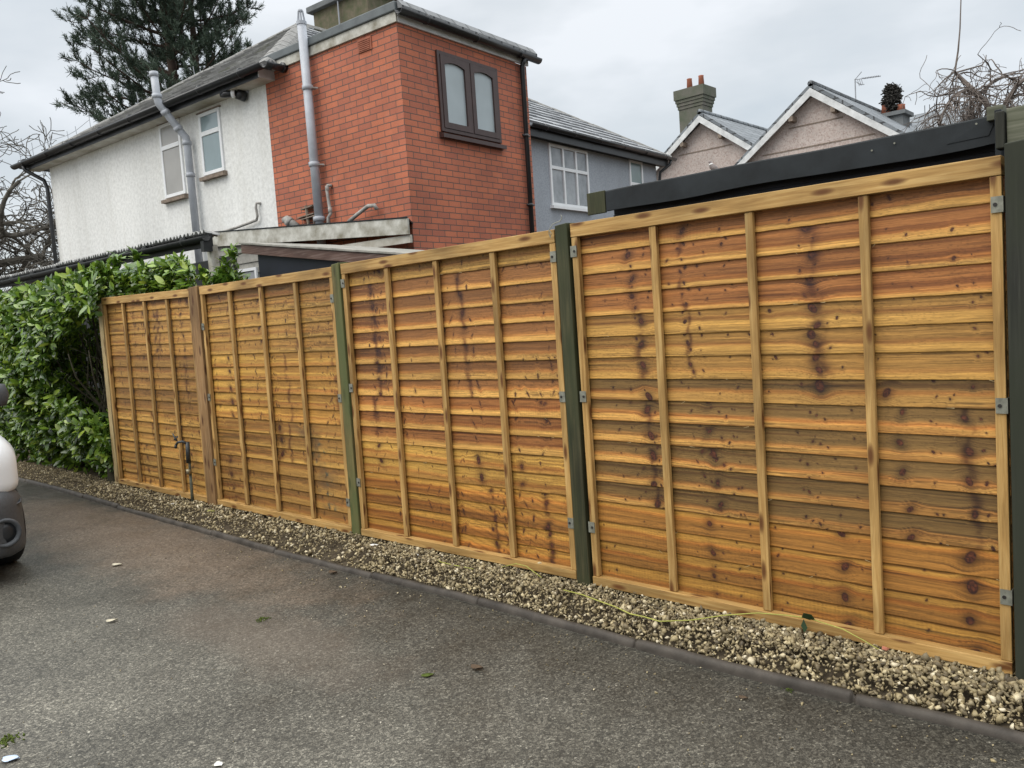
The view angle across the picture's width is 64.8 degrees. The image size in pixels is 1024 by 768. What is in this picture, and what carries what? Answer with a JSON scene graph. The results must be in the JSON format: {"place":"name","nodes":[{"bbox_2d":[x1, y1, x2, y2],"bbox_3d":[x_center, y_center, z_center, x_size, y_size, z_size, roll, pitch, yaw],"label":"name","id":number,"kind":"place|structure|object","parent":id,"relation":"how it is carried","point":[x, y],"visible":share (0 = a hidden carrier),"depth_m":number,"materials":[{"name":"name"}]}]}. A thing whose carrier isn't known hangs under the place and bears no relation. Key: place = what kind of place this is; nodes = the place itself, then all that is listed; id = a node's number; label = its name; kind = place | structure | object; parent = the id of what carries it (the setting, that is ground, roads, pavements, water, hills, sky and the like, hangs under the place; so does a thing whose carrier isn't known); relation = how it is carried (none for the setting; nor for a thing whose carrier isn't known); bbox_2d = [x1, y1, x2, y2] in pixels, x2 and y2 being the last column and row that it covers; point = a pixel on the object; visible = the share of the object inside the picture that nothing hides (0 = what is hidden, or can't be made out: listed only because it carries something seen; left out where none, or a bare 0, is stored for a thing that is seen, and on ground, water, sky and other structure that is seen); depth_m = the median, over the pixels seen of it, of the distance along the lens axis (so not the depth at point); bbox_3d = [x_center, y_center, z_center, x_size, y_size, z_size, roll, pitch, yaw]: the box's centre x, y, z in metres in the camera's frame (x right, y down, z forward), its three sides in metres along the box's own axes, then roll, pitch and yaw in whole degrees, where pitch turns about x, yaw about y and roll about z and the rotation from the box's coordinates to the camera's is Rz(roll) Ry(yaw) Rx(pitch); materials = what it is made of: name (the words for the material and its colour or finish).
{"place":"outdoors","nodes":[
{"label":"outdoors","id":0,"kind":"place"},
{"bbox_2d":[10,0,541,269],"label":"white house","id":1,"kind":"structure","parent":0,"point":[351,110],"depth_m":10.75,"materials":[{"name":"red brick"}]},
{"bbox_2d":[157,117,188,203],"bbox_3d":[-5.255,-3.449,12.493,0.670,1.220,0.125,0,6,38],"label":"window","id":2,"kind":"structure","parent":1,"relation":"in","point":[171,149],"depth_m":12.49,"materials":[{"name":"white plastic"}]},
{"bbox_2d":[196,105,227,181],"bbox_3d":[-4.395,-3.509,11.812,0.625,0.990,0.125,0,6,38],"label":"window","id":3,"kind":"structure","parent":1,"relation":"in","point":[209,120],"depth_m":11.80,"materials":[{"name":"white plastic"}]},
{"bbox_2d":[213,217,412,278],"bbox_3d":[-2.590,-0.898,10.532,4.030,2.614,0.358,0,6,38],"label":"lean to","id":4,"kind":"object","parent":1,"relation":"attached to","point":[248,263],"visible":0.26,"depth_m":10.09,"materials":[{"name":"white paint"}]},
{"bbox_2d":[238,267,257,278],"bbox_3d":[-3.679,-1.129,11.179,0.620,0.920,0.029,0,6,38],"label":"window","id":5,"kind":"structure","parent":4,"relation":"in","point":[254,270],"depth_m":11.03,"materials":[{"name":"white plastic"}]},
{"bbox_2d":[435,49,506,149],"bbox_3d":[-0.516,-3.612,10.334,0.081,1.057,1.246,0,6,38],"label":"casement window","id":6,"kind":"structure","parent":1,"relation":"in","point":[468,93],"depth_m":10.28,"materials":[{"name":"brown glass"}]},
{"bbox_2d":[239,242,423,276],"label":"navy shed","id":7,"kind":"structure","parent":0,"point":[278,258],"depth_m":7.27,"materials":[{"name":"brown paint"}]},
{"bbox_2d":[0,480,1023,767],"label":"driveway","id":8,"kind":"structure","parent":0,"point":[182,688],"depth_m":3.36,"materials":[{"name":"grey asphalt"}]},
{"bbox_2d":[2,755,19,761],"bbox_3d":[-1.817,1.356,2.924,0.050,0.011,0.048,0,6,43],"label":"paper scrap","id":9,"kind":"object","parent":8,"relation":"on","point":[8,758],"visible":1,"depth_m":2.93,"materials":[{"name":"white paper"}]},
{"bbox_2d":[0,732,24,748],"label":"moss patch","id":10,"kind":"object","parent":8,"relation":"on","point":[4,740],"visible":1,"depth_m":3.07,"materials":[{"name":"green plant"}]},
{"bbox_2d":[0,384,25,564],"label":"van","id":11,"kind":"object","parent":8,"relation":"on","point":[12,533],"visible":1,"depth_m":5.23,"materials":[{"name":"white paint"}]},
{"bbox_2d":[214,761,222,765],"bbox_3d":[-1.015,1.313,2.791,0.030,0.005,0.028,-4,5,-4],"label":"white scrap","id":12,"kind":"object","parent":8,"relation":"on","point":[218,763],"visible":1,"depth_m":2.79,"materials":[{"name":"white paper"}]},
{"bbox_2d":[256,617,270,621],"bbox_3d":[-1.300,1.225,4.210,0.066,0.014,0.076,0,6,43],"label":"moss patch","id":13,"kind":"object","parent":8,"relation":"on","point":[260,619],"visible":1,"depth_m":4.21,"materials":[{"name":"green plant"}]},
{"bbox_2d":[421,673,432,676],"bbox_3d":[-0.354,1.221,3.392,0.054,0.006,0.031,-6,5,-25],"label":"dead leaf","id":14,"kind":"object","parent":8,"relation":"on","point":[426,674],"visible":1,"depth_m":3.39,"materials":[{"name":"green plant"}]},
{"bbox_2d":[471,664,482,668],"bbox_3d":[-0.149,1.199,3.423,0.057,0.014,0.034,-4,5,2],"label":"dead leaf","id":15,"kind":"object","parent":8,"relation":"on","point":[473,666],"visible":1,"depth_m":3.43,"materials":[{"name":"brown plant"}]},
{"bbox_2d":[6,535,1023,767],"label":"loose grit","id":16,"kind":"object","parent":8,"relation":"on","point":[895,726],"visible":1,"depth_m":3.42,"materials":[{"name":"gravel"}]},
{"bbox_2d":[0,0,1023,290],"label":"sky","id":17,"kind":"structure","parent":0,"point":[616,66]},
{"bbox_2d":[528,98,676,231],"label":"grey house","id":18,"kind":"structure","parent":0,"point":[575,161],"depth_m":16.36,"materials":[{"name":"paint"}]},
{"bbox_2d":[548,143,589,212],"bbox_3d":[1.174,-4.079,16.065,0.090,1.240,1.460,0,6,38],"label":"window","id":19,"kind":"structure","parent":18,"relation":"in","point":[568,167],"depth_m":16.04,"materials":[{"name":"white plastic"}]},
{"bbox_2d":[628,160,643,185],"bbox_3d":[2.807,-4.475,18.193,0.042,1.090,0.600,0,6,38],"label":"window","id":20,"kind":"structure","parent":18,"relation":"in","point":[635,167],"depth_m":18.16,"materials":[{"name":"white plastic"}]},
{"bbox_2d":[656,75,766,180],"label":"gabled house","id":21,"kind":"structure","parent":0,"point":[703,139],"depth_m":27.03,"materials":[{"name":"paint"}]},
{"bbox_2d":[587,104,1009,396],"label":"black shed","id":22,"kind":"structure","parent":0,"point":[971,139],"depth_m":3.57,"materials":[{"name":"wood"}]},
{"label":"ground","id":23,"kind":"structure","parent":0,"visible":0},
{"bbox_2d":[0,67,64,292],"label":"bare tree","id":24,"kind":"object","parent":23,"relation":"on","point":[29,260],"visible":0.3,"depth_m":21.58,"materials":[{"name":"brown plant"}]},
{"bbox_2d":[97,304,121,485],"bbox_3d":[-3.961,0.203,8.039,0.125,2.003,0.100,0,6,43],"label":"fence post","id":25,"kind":"object","parent":23,"relation":"on","point":[107,386],"visible":0.26,"depth_m":7.99,"materials":[{"name":"brown wood"}]},
{"bbox_2d":[107,467,114,482],"bbox_3d":[-4.066,0.970,8.250,0.170,0.260,0.162,0,6,43],"label":"tree stump","id":26,"kind":"object","parent":23,"relation":"on","point":[110,476],"visible":0.29,"depth_m":8.19,"materials":[{"name":"wood"}]},
{"bbox_2d":[0,230,237,422],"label":"canopy","id":27,"kind":"object","parent":23,"relation":"on","point":[201,240],"visible":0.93,"depth_m":10.02,"materials":[{"name":"black wood"}]},
{"bbox_2d":[0,242,250,478],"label":"laurel hedge","id":28,"kind":"object","parent":23,"relation":"on","point":[56,422],"visible":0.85,"depth_m":8.58,"materials":[{"name":"green plant"}]},
{"bbox_2d":[50,0,264,122],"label":"pine tree","id":29,"kind":"object","parent":23,"relation":"on","point":[174,17],"visible":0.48,"depth_m":23.61,"materials":[{"name":"green plant"}]},
{"bbox_2d":[188,285,224,507],"bbox_3d":[-2.520,0.203,6.701,0.183,2.021,0.092,0,6,43],"label":"fence post","id":30,"kind":"object","parent":23,"relation":"on","point":[202,385],"visible":0.51,"depth_m":6.65,"materials":[{"name":"brown wood"}]},
{"bbox_2d":[331,262,361,537],"bbox_3d":[-1.068,0.211,5.366,0.100,2.018,0.078,0,6,43],"label":"fence post","id":31,"kind":"object","parent":23,"relation":"on","point":[346,400],"visible":0.45,"depth_m":5.32,"materials":[{"name":"green wood"}]},
{"bbox_2d":[16,448,1023,731],"bbox_3d":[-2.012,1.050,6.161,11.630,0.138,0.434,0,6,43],"label":"gravel","id":32,"kind":"structure","parent":23,"relation":"on","point":[973,681],"depth_m":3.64,"materials":[{"name":"beige gravel"}]},
{"bbox_2d":[101,289,207,502],"bbox_3d":[-3.268,0.078,7.368,1.871,1.845,0.071,0,6,43],"label":"lap fence","id":33,"kind":"object","parent":32,"relation":"on","point":[151,368],"visible":0.91,"depth_m":7.34,"materials":[{"name":"brown wood"}]},
{"bbox_2d":[172,433,193,501],"bbox_3d":[-2.810,0.752,6.920,0.136,0.674,0.082,-5,5,-18],"label":"garden tap","id":34,"kind":"object","parent":32,"relation":"on","point":[188,457],"visible":0.96,"depth_m":6.90,"materials":[{"name":"metal"}]},
{"bbox_2d":[199,267,351,532],"bbox_3d":[-1.791,0.110,6.015,1.863,1.801,0.074,0,6,43],"label":"lap fence","id":35,"kind":"object","parent":32,"relation":"on","point":[274,384],"visible":0.96,"depth_m":5.95,"materials":[{"name":"brown wood"}]},
{"bbox_2d":[340,229,576,578],"bbox_3d":[-0.373,0.115,4.714,1.816,1.792,0.074,0,6,43],"label":"lap fence","id":36,"kind":"object","parent":32,"relation":"on","point":[457,380],"visible":0.98,"depth_m":4.62,"materials":[{"name":"brown wood"}]},
{"bbox_2d":[437,559,877,648],"bbox_3d":[0.445,0.987,3.856,2.452,0.093,0.245,0,6,43],"label":"bramble cane","id":37,"kind":"object","parent":32,"relation":"on","point":[808,617],"visible":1,"depth_m":3.48,"materials":[{"name":"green plant"}]},
{"bbox_2d":[570,155,1014,674],"bbox_3d":[1.043,0.118,3.416,1.850,1.811,0.074,0,6,43],"label":"lap fence","id":38,"kind":"object","parent":32,"relation":"on","point":[795,401],"visible":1,"depth_m":3.26,"materials":[{"name":"brown wood"}]},
{"bbox_2d":[18,477,1023,744],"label":"kerb edging","id":39,"kind":"object","parent":23,"relation":"on","point":[824,691],"visible":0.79,"depth_m":3.44,"materials":[{"name":"concrete"}]},
{"bbox_2d":[555,223,593,586],"bbox_3d":[0.335,0.212,4.079,0.084,2.028,0.078,0,6,43],"label":"fence post","id":40,"kind":"object","parent":23,"relation":"on","point":[579,485],"visible":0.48,"depth_m":4.04,"materials":[{"name":"green wood"}]},
{"bbox_2d":[735,73,917,164],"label":"gabled house","id":41,"kind":"structure","parent":23,"relation":"on","point":[814,116],"depth_m":22.77,"materials":[{"name":"paint"}]},
{"bbox_2d":[878,82,913,127],"bbox_3d":[12.243,-8.468,25.994,1.050,2.423,0.900,0,6,43],"label":"chimney stack","id":42,"kind":"object","parent":41,"relation":"on","point":[891,99],"visible":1,"depth_m":25.73,"materials":[{"name":"plant"}]},
{"bbox_2d":[910,98,974,129],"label":"slate house","id":43,"kind":"structure","parent":23,"relation":"on","point":[918,120],"depth_m":28.62,"materials":[{"name":"grey stone"}]},
{"bbox_2d":[899,0,1023,132],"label":"bare tree","id":44,"kind":"object","parent":23,"relation":"on","point":[975,92],"visible":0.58,"depth_m":7.89,"materials":[{"name":"grey plant"}]},
{"bbox_2d":[995,105,1023,150],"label":"timber screen","id":45,"kind":"object","parent":23,"relation":"on","point":[1009,124],"visible":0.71,"depth_m":2.80,"materials":[{"name":"grey wood"}]},
{"bbox_2d":[1004,139,1023,685],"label":"fence post","id":46,"kind":"object","parent":23,"relation":"on","point":[1014,175],"visible":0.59,"depth_m":2.70,"materials":[{"name":"grey wood"}]},
{"bbox_3d":[4.959,-2.707,19.392,0.400,4.592,0.400,0,6,43],"label":"brick pier","id":47,"kind":"object","parent":23,"relation":"on","visible":0},
{"bbox_2d":[708,161,717,169],"bbox_3d":[4.822,-5.149,19.199,0.232,0.332,0.215,0,6,43],"label":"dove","id":48,"kind":"object","parent":47,"relation":"on","point":[712,166],"visible":0.69,"depth_m":19.15,"materials":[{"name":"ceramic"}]}
]}

